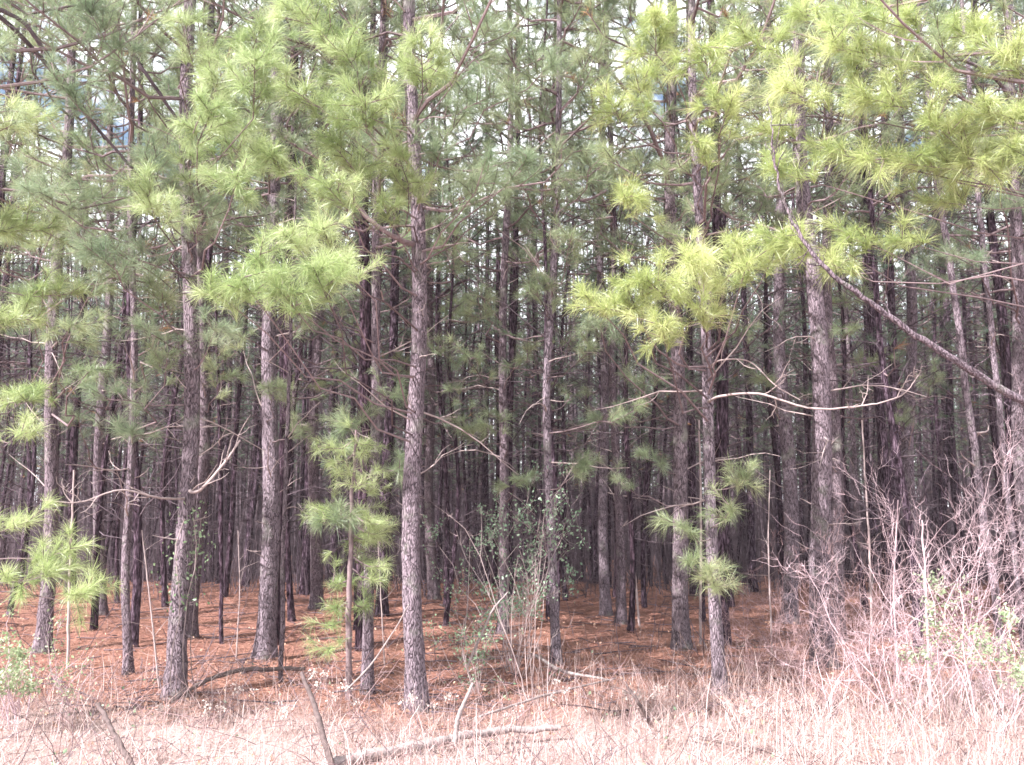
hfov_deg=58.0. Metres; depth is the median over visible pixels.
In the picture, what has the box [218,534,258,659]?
bare sapling
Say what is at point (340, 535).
pine tree
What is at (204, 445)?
pine tree
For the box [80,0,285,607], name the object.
pine tree
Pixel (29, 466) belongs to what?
pine tree
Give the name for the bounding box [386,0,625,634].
pine tree
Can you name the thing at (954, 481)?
pine tree
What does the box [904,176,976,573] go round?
pine tree
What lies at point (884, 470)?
pine tree
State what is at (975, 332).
pine tree
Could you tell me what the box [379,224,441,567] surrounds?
pine tree
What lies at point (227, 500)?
pine tree
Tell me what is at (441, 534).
pine tree
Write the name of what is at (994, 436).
pine tree
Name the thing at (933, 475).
pine tree
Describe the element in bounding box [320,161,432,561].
pine tree
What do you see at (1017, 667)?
leafy shrub
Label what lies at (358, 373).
pine tree
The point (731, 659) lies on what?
wiry grass
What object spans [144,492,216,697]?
climbing vine
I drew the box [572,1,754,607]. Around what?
pine tree
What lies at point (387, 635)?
straw
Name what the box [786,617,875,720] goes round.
bare shrub
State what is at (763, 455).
pine tree
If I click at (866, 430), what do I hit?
pine tree
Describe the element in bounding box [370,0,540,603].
pine tree
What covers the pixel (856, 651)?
bare shrub
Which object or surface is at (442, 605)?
dead stick
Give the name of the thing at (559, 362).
pine tree
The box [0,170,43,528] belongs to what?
pine tree
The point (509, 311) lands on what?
pine tree
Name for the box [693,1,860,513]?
pine tree
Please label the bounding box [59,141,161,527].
pine tree
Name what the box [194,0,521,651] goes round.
pine tree
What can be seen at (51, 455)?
pine tree
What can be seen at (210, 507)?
pine tree
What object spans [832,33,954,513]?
pine tree
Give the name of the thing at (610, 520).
pine tree
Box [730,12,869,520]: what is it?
pine tree
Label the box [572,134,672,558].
pine tree
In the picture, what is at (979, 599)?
bare shrub
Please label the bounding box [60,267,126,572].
pine tree
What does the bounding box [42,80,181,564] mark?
pine tree
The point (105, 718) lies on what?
dead stick
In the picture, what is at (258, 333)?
pine tree
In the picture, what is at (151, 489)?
pine tree
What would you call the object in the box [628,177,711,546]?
pine tree
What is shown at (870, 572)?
bare sapling
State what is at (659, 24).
pine tree
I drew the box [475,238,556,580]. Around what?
pine tree
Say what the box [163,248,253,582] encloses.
pine tree
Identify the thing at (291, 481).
pine tree
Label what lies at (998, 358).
pine tree
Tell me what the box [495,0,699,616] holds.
pine tree
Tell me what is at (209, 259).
pine tree
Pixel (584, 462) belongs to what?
pine tree
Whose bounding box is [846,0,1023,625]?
pine tree
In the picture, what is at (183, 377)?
pine tree
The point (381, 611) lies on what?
bare sapling
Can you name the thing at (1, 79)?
pine tree
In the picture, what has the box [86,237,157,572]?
pine tree
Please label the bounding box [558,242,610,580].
pine tree
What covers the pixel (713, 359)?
pine tree
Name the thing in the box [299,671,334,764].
dead stick
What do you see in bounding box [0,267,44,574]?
pine tree
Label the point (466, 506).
pine tree
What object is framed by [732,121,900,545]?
pine tree
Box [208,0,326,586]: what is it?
pine tree
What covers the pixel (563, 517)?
pine tree
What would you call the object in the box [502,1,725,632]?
pine tree
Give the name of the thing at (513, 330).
pine tree
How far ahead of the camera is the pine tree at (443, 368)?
25.67 m
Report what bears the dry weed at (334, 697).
on the ground at (247, 646)
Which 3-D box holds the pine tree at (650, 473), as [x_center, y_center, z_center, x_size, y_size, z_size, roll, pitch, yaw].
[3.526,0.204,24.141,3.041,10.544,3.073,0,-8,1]
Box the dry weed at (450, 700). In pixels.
[426,690,458,717]
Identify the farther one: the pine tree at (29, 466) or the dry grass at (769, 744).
the pine tree at (29, 466)
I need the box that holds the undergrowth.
[0,471,1023,713]
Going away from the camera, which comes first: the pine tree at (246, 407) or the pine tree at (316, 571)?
the pine tree at (316, 571)
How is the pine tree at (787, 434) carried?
on the ground at (247, 646)
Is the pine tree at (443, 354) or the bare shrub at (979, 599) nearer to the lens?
the bare shrub at (979, 599)
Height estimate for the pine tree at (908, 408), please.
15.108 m
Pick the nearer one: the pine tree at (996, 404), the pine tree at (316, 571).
the pine tree at (316, 571)
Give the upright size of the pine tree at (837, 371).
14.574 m
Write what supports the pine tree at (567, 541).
on the ground at (247, 646)
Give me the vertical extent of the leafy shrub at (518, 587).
2.556 m
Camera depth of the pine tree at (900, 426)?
19.01 m
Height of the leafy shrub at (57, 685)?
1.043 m
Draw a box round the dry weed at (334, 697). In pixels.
[326,675,359,717]
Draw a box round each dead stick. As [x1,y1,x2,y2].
[96,702,134,764]
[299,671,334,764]
[345,604,408,692]
[439,604,470,619]
[452,683,473,742]
[467,592,507,664]
[479,678,615,717]
[602,680,653,727]
[699,705,799,755]
[755,717,828,750]
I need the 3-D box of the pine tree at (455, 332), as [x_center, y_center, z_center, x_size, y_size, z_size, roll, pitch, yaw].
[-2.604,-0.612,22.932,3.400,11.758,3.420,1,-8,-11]
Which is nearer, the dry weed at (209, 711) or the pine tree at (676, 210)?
the dry weed at (209, 711)
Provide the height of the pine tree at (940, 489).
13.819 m
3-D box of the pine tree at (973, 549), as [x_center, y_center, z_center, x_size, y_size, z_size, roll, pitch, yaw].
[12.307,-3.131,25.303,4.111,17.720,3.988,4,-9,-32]
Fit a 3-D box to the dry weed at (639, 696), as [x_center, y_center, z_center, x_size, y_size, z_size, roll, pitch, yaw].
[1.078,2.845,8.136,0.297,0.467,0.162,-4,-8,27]
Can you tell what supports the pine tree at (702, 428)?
on the ground at (247, 646)
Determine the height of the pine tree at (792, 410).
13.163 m
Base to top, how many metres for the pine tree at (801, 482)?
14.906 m
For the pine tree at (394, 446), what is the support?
on the ground at (247, 646)
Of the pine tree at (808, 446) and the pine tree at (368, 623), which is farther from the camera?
the pine tree at (808, 446)
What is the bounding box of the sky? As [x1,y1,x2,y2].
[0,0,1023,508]
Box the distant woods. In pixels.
[0,85,1021,579]
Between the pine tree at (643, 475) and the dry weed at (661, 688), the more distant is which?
the pine tree at (643, 475)
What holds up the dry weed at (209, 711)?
on the ground at (247, 646)
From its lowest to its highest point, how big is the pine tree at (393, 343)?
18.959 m
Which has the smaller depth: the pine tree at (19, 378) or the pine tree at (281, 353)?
the pine tree at (281, 353)
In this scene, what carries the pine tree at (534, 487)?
on the ground at (247, 646)
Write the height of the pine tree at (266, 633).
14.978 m
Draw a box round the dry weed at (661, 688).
[650,679,668,707]
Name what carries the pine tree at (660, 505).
on the ground at (247, 646)
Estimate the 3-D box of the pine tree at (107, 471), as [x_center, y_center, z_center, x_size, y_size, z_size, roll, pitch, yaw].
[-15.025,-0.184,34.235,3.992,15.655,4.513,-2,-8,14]
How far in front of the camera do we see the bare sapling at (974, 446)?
12.01 m
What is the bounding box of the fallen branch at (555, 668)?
[535,654,612,681]
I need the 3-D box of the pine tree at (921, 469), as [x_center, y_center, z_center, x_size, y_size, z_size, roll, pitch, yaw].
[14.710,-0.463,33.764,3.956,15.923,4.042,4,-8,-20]
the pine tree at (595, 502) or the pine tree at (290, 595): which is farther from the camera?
the pine tree at (595, 502)
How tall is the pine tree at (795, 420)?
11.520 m
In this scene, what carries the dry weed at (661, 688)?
on the ground at (247, 646)
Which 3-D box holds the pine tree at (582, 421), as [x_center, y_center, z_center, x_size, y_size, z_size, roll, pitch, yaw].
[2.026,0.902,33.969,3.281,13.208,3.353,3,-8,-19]
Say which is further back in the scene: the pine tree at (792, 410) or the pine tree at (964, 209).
the pine tree at (792, 410)
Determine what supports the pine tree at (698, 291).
on the ground at (247, 646)
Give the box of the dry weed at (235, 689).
[230,683,257,699]
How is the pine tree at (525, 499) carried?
on the ground at (247, 646)
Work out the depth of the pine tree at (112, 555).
26.45 m
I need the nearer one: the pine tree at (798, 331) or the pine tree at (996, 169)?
the pine tree at (996, 169)
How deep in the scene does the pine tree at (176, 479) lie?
22.48 m
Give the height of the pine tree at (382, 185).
16.986 m
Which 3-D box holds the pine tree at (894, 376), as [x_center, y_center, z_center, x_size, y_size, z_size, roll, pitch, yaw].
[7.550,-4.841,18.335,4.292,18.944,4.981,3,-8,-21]
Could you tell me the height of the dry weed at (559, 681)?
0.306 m
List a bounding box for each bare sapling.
[54,470,100,668]
[118,530,202,688]
[207,282,232,643]
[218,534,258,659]
[255,174,319,682]
[375,545,401,665]
[440,542,509,657]
[618,420,650,626]
[688,420,703,644]
[740,477,783,653]
[837,161,863,605]
[851,420,890,640]
[874,497,920,705]
[891,509,966,713]
[895,0,1006,656]
[929,0,1023,652]
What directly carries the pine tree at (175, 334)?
on the ground at (247, 646)
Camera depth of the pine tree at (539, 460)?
21.64 m
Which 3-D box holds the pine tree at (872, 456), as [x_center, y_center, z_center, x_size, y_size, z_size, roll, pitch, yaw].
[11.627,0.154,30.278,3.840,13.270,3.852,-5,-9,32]
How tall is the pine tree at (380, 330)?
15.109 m
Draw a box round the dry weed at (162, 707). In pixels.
[150,698,173,716]
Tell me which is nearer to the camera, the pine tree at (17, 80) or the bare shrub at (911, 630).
the bare shrub at (911, 630)
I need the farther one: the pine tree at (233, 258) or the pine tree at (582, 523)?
the pine tree at (582, 523)
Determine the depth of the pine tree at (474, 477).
29.48 m
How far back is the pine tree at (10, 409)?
29.74 m
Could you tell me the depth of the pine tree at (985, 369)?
33.02 m
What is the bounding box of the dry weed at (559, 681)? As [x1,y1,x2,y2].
[545,678,571,708]
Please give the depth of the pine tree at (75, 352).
31.91 m
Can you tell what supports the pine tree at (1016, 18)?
on the ground at (247, 646)
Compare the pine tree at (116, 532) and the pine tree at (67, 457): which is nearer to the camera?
the pine tree at (116, 532)
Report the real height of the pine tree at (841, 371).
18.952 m
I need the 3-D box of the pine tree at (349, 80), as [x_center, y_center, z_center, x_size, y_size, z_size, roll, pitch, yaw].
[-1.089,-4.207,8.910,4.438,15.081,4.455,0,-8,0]
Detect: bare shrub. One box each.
[436,412,653,704]
[529,610,574,710]
[693,532,879,696]
[722,568,822,681]
[752,403,1023,729]
[755,502,946,712]
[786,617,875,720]
[829,363,1023,737]
[891,574,1023,736]
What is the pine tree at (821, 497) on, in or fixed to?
on the ground at (247, 646)
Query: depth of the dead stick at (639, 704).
7.73 m
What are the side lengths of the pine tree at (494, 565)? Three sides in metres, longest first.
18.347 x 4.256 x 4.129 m
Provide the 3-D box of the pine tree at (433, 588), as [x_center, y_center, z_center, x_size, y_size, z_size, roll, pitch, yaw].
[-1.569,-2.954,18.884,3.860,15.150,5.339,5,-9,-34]
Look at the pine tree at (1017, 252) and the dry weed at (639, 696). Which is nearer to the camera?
the dry weed at (639, 696)
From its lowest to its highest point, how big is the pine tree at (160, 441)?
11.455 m
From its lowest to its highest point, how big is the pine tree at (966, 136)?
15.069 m
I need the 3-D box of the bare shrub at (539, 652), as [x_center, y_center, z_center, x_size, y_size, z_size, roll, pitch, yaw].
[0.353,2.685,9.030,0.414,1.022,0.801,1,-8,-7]
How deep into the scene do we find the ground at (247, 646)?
10.48 m
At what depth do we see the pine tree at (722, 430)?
13.22 m
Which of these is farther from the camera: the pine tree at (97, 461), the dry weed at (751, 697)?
the pine tree at (97, 461)
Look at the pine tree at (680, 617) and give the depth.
12.43 m
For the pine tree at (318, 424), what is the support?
on the ground at (247, 646)
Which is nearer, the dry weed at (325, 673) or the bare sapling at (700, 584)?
the dry weed at (325, 673)
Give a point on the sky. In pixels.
(156, 64)
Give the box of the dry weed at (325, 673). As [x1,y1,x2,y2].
[304,655,330,701]
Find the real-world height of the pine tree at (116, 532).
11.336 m
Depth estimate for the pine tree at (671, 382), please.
31.90 m
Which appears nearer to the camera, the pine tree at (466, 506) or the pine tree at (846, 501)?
the pine tree at (846, 501)
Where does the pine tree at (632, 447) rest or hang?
on the ground at (247, 646)
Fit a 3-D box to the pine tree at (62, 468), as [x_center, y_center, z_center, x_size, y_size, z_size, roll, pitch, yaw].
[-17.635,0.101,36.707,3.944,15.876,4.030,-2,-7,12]
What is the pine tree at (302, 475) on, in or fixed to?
on the ground at (247, 646)
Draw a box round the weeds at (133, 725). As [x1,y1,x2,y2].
[0,645,1019,764]
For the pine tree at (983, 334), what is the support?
on the ground at (247, 646)
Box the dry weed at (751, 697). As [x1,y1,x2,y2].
[723,695,760,724]
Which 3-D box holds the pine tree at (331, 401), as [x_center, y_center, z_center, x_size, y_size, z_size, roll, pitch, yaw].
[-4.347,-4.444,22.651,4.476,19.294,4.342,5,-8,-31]
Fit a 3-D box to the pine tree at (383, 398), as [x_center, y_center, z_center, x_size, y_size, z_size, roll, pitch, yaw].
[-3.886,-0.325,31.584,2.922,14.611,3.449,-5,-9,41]
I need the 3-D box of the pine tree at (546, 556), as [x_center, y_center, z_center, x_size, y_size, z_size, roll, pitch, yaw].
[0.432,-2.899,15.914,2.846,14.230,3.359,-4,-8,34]
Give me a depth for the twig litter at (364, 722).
7.68 m
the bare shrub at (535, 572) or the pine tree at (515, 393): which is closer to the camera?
the bare shrub at (535, 572)
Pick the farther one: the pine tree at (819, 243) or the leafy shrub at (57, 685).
the pine tree at (819, 243)
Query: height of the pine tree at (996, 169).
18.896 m
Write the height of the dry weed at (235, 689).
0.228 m
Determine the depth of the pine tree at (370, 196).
14.64 m
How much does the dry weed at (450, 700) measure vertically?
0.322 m
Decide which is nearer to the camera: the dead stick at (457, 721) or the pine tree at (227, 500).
the dead stick at (457, 721)
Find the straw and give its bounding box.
[0,579,1023,736]
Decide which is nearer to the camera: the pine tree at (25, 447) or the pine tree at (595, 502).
the pine tree at (595, 502)
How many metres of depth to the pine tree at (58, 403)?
34.15 m
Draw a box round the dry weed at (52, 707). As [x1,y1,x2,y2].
[41,688,66,728]
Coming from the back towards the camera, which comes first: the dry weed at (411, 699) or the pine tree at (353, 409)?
the pine tree at (353, 409)
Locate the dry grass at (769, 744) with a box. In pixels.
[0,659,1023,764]
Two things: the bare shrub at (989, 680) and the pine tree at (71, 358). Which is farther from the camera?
the pine tree at (71, 358)
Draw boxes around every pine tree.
[0,0,28,212]
[0,0,125,506]
[0,0,129,500]
[0,0,216,674]
[0,0,234,635]
[0,0,241,653]
[0,0,379,699]
[0,2,74,510]
[0,3,169,593]
[0,4,135,499]
[0,14,140,615]
[0,21,113,587]
[0,66,99,533]
[0,86,71,527]
[0,98,82,532]
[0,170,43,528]
[0,198,43,475]
[0,216,72,557]
[0,232,41,535]
[0,232,65,577]
[0,240,120,545]
[0,266,97,563]
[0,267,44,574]
[2,0,259,647]
[2,1,223,630]
[7,150,101,534]
[7,267,90,579]
[18,0,217,615]
[18,137,118,554]
[19,258,93,580]
[20,170,109,581]
[21,120,119,528]
[35,183,166,548]
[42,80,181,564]
[59,75,232,603]
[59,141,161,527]
[59,223,155,539]
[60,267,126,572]
[65,59,182,583]
[72,0,340,639]
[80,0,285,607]
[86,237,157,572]
[89,167,183,581]
[90,6,243,582]
[98,0,290,546]
[106,244,180,581]
[107,186,236,583]
[114,0,305,518]
[115,230,183,579]
[117,228,181,579]
[121,113,226,580]
[136,0,401,660]
[138,1,278,556]
[138,229,232,566]
[140,251,233,538]
[142,320,217,535]
[153,259,236,502]
[160,77,295,583]
[163,0,610,714]
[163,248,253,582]
[164,175,262,582]
[168,147,257,579]
[172,0,318,596]
[173,0,406,644]
[176,101,296,581]
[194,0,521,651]
[198,2,393,600]
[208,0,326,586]
[209,2,340,513]
[210,0,435,621]
[211,198,302,531]
[212,26,340,507]
[213,78,328,518]
[215,1,407,610]
[215,63,309,580]
[216,0,487,630]
[220,0,424,595]
[237,119,341,579]
[240,331,306,536]
[248,0,465,694]
[253,7,390,563]
[258,2,408,588]
[278,171,349,583]
[285,2,483,514]
[292,181,345,543]
[293,90,402,585]
[293,227,358,580]
[294,314,347,550]
[295,2,434,538]
[296,3,437,586]
[304,0,516,616]
[307,165,380,573]
[319,217,397,515]
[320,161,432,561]
[322,183,409,505]
[336,0,513,600]
[336,203,455,527]
[338,179,443,536]
[339,180,427,540]
[344,228,437,580]
[346,134,480,537]
[347,10,478,514]
[356,0,542,624]
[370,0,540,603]
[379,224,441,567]
[379,314,453,540]
[380,108,481,529]
[381,164,471,581]
[384,253,490,548]
[385,175,484,527]
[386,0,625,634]
[394,162,490,578]
[396,99,498,591]
[406,0,609,612]
[409,122,517,583]
[424,1,565,582]
[431,0,583,594]
[432,1,571,585]
[433,124,541,581]
[433,233,484,570]
[433,259,517,581]
[435,207,530,579]
[435,210,494,579]
[437,0,651,611]
[458,0,597,582]
[463,0,682,664]
[469,0,634,619]
[470,166,565,578]
[470,195,556,564]
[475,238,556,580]
[479,96,598,589]
[485,159,610,579]
[489,193,579,580]
[490,2,628,582]
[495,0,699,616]
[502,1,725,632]
[507,151,595,536]
[510,0,706,624]
[510,19,631,600]
[517,16,672,597]
[519,0,817,650]
[522,222,620,566]
[530,190,633,582]
[537,146,635,581]
[537,256,610,581]
[540,64,660,582]
[550,106,669,587]
[556,196,648,537]
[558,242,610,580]
[561,0,926,695]
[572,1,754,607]
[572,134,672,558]
[574,223,668,530]
[576,0,870,645]
[583,147,672,533]
[592,153,687,581]
[593,200,701,586]
[593,304,672,544]
[594,305,659,539]
[595,2,762,567]
[597,0,784,593]
[598,187,672,561]
[607,29,741,512]
[607,34,777,621]
[624,130,703,583]
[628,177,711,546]
[629,38,786,549]
[632,130,741,566]
[639,224,703,577]
[641,0,816,606]
[643,0,773,585]
[647,197,743,547]
[649,0,927,669]
[654,2,773,514]
[659,208,733,534]
[663,0,815,591]
[669,187,776,580]
[675,0,892,624]
[683,0,923,642]
[683,22,850,599]
[684,223,777,568]
[686,17,849,587]
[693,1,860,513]
[695,166,751,539]
[696,158,774,577]
[697,95,847,542]
[702,0,999,636]
[715,202,781,580]
[721,0,1023,406]
[728,134,840,519]
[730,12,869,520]
[730,275,783,580]
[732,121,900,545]
[742,0,1019,648]
[751,184,851,582]
[754,287,808,564]
[755,25,971,615]
[756,293,812,576]
[759,202,847,578]
[763,0,1003,610]
[770,44,898,581]
[784,0,998,625]
[784,1,951,543]
[786,28,952,583]
[787,236,871,490]
[789,100,896,581]
[790,119,932,582]
[790,179,874,581]
[792,307,869,546]
[797,0,967,601]
[831,94,941,522]
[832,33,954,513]
[832,130,936,545]
[834,199,953,523]
[836,145,928,540]
[838,202,929,558]
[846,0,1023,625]
[848,0,1003,585]
[853,29,1002,588]
[862,0,1023,579]
[878,7,1004,582]
[882,173,967,574]
[885,180,968,581]
[888,0,1023,603]
[889,258,968,558]
[894,3,1022,584]
[894,136,993,578]
[896,0,1023,615]
[902,0,1023,531]
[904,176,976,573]
[912,0,1023,445]
[916,149,1011,580]
[916,150,1011,532]
[917,227,998,558]
[919,1,1023,499]
[919,132,1010,578]
[921,92,1008,580]
[952,187,1011,513]
[956,300,1011,465]
[959,0,1023,329]
[977,238,1006,500]
[978,0,1023,435]
[982,253,1011,527]
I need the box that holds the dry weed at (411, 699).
[398,684,421,723]
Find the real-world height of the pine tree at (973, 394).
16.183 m
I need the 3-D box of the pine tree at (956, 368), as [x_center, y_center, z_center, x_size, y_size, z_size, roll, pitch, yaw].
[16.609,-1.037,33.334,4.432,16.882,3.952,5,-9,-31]
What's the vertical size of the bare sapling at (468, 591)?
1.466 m
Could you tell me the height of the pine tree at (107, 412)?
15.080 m
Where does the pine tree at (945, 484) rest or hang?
on the ground at (247, 646)
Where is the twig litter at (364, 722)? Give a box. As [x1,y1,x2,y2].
[0,633,1023,764]
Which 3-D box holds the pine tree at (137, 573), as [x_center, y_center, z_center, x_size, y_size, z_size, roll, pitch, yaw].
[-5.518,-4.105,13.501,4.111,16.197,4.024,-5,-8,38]
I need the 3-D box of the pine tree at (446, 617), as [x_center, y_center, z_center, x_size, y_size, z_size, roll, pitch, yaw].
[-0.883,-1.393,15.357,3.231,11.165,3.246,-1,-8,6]
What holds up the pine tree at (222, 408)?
on the ground at (247, 646)
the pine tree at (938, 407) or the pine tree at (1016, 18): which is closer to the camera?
the pine tree at (1016, 18)
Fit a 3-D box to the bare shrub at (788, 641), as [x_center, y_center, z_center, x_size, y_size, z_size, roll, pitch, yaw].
[2.965,2.463,10.142,1.972,1.724,1.679,-2,-8,18]
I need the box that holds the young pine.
[295,412,399,700]
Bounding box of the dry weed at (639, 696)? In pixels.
[616,677,648,726]
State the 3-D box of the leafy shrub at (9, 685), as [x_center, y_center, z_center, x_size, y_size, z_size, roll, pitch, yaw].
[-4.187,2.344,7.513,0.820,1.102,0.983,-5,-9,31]
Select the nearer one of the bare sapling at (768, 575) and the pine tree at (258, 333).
the bare sapling at (768, 575)
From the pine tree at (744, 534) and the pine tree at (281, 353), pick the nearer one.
the pine tree at (281, 353)
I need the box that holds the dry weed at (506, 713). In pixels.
[504,701,530,725]
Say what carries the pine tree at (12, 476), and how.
on the ground at (247, 646)
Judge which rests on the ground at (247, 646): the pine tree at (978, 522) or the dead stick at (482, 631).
the pine tree at (978, 522)
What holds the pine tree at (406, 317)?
on the ground at (247, 646)
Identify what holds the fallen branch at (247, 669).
on the straw
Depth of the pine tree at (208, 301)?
17.11 m
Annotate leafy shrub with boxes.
[0,603,42,729]
[31,601,109,715]
[362,459,595,698]
[423,580,523,699]
[895,568,1023,736]
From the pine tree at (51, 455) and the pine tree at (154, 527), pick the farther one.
the pine tree at (154, 527)
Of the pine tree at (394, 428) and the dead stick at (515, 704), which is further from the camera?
the pine tree at (394, 428)
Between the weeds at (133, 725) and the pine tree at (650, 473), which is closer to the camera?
the weeds at (133, 725)
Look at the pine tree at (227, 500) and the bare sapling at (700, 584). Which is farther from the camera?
the pine tree at (227, 500)
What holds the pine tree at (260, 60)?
on the ground at (247, 646)
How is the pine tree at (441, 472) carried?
on the ground at (247, 646)
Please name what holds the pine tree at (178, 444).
on the ground at (247, 646)
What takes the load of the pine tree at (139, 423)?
on the ground at (247, 646)
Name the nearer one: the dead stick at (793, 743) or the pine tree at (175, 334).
the dead stick at (793, 743)
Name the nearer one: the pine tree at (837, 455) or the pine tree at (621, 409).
the pine tree at (837, 455)
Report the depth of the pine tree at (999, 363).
28.03 m
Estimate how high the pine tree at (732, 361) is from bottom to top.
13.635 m
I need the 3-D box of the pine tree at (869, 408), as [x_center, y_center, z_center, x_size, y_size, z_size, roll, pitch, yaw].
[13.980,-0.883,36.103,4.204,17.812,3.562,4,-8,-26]
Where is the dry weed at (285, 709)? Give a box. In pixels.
[276,706,290,733]
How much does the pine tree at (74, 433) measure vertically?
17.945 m
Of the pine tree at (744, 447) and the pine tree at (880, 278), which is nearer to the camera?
the pine tree at (880, 278)
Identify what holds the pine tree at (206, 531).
on the ground at (247, 646)
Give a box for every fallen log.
[322,733,463,764]
[458,724,560,740]
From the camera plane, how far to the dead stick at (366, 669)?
8.44 m
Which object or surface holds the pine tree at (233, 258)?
on the ground at (247, 646)
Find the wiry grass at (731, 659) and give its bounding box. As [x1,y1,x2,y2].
[0,613,1023,723]
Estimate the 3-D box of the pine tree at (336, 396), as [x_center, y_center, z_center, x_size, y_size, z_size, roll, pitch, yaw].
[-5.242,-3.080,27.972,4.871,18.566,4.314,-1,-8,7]
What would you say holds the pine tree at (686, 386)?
on the ground at (247, 646)
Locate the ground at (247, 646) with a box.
[0,549,1023,764]
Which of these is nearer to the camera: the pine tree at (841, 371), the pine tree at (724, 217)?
the pine tree at (724, 217)
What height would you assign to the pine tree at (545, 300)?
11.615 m
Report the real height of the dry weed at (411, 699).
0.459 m
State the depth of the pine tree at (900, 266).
28.53 m
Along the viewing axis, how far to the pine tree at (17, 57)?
24.01 m
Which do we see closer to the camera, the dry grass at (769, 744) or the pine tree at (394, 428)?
the dry grass at (769, 744)
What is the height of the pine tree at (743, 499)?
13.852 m
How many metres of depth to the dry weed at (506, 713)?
8.14 m
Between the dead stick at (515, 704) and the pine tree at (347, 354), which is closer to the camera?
the dead stick at (515, 704)
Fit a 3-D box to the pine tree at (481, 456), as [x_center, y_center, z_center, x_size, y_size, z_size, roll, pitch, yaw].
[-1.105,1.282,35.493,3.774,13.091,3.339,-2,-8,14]
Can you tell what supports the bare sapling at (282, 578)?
on the ground at (247, 646)
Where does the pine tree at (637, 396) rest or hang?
on the ground at (247, 646)
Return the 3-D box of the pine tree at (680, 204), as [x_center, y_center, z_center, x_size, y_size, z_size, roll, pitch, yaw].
[4.059,-3.212,21.725,4.132,16.632,4.222,4,-8,-24]
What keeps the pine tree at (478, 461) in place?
on the ground at (247, 646)
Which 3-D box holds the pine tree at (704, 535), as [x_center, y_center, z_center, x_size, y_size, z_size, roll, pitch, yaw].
[2.937,-1.067,15.723,3.037,10.504,3.035,-3,-8,20]
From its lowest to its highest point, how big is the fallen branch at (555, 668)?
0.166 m
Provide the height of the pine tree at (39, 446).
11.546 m
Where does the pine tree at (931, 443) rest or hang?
on the ground at (247, 646)
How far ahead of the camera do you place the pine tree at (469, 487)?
33.04 m
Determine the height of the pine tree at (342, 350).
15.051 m
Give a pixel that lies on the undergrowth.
(256, 566)
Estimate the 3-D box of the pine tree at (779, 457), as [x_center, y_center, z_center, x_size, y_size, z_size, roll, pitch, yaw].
[6.705,-2.438,23.784,4.566,15.840,4.040,2,-7,-7]
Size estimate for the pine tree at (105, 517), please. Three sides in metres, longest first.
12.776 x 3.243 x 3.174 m
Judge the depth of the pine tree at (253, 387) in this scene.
29.56 m
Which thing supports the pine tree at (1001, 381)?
on the ground at (247, 646)
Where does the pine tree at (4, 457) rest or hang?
on the ground at (247, 646)
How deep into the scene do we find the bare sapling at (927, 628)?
8.39 m
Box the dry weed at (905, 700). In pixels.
[882,677,912,730]
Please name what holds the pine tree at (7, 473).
on the ground at (247, 646)
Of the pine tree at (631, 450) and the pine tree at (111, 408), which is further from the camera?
the pine tree at (631, 450)
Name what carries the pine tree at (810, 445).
on the ground at (247, 646)
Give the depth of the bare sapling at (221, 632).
13.35 m
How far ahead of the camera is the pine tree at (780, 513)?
18.57 m
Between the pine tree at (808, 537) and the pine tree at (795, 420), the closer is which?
the pine tree at (808, 537)
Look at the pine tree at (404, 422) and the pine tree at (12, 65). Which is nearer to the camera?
the pine tree at (12, 65)
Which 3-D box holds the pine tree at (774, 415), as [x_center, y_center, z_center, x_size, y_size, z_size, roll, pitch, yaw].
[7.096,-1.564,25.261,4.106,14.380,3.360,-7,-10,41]
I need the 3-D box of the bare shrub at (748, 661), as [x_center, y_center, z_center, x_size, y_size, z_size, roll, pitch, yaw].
[2.701,2.668,10.019,1.017,1.269,1.438,2,-8,-14]
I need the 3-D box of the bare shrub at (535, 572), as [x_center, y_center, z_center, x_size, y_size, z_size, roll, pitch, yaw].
[0.309,1.854,9.122,1.742,3.180,1.473,-5,-9,36]
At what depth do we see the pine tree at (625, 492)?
28.28 m
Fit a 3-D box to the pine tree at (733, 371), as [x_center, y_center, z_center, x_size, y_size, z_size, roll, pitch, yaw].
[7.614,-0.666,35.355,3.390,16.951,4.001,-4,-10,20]
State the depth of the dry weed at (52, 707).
7.74 m
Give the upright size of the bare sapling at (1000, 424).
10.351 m
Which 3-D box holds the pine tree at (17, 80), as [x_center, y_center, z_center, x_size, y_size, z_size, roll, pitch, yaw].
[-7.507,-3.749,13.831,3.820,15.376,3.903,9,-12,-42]
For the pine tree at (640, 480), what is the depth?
31.96 m
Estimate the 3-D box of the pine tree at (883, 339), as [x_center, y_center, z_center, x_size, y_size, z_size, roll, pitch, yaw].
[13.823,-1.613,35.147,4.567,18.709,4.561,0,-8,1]
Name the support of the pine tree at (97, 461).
on the ground at (247, 646)
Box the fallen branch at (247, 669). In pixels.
[171,657,305,702]
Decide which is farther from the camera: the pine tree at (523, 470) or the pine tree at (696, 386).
the pine tree at (696, 386)
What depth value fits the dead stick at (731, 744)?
7.25 m
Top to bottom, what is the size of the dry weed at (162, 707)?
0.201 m
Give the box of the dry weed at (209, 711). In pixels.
[200,699,225,730]
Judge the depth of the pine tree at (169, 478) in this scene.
23.65 m
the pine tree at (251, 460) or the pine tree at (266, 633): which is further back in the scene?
the pine tree at (251, 460)
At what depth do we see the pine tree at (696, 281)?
26.56 m
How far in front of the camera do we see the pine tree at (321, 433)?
35.10 m
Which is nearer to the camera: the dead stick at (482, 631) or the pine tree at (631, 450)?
the dead stick at (482, 631)
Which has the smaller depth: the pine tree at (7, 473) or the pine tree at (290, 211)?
the pine tree at (290, 211)
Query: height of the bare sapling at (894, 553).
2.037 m

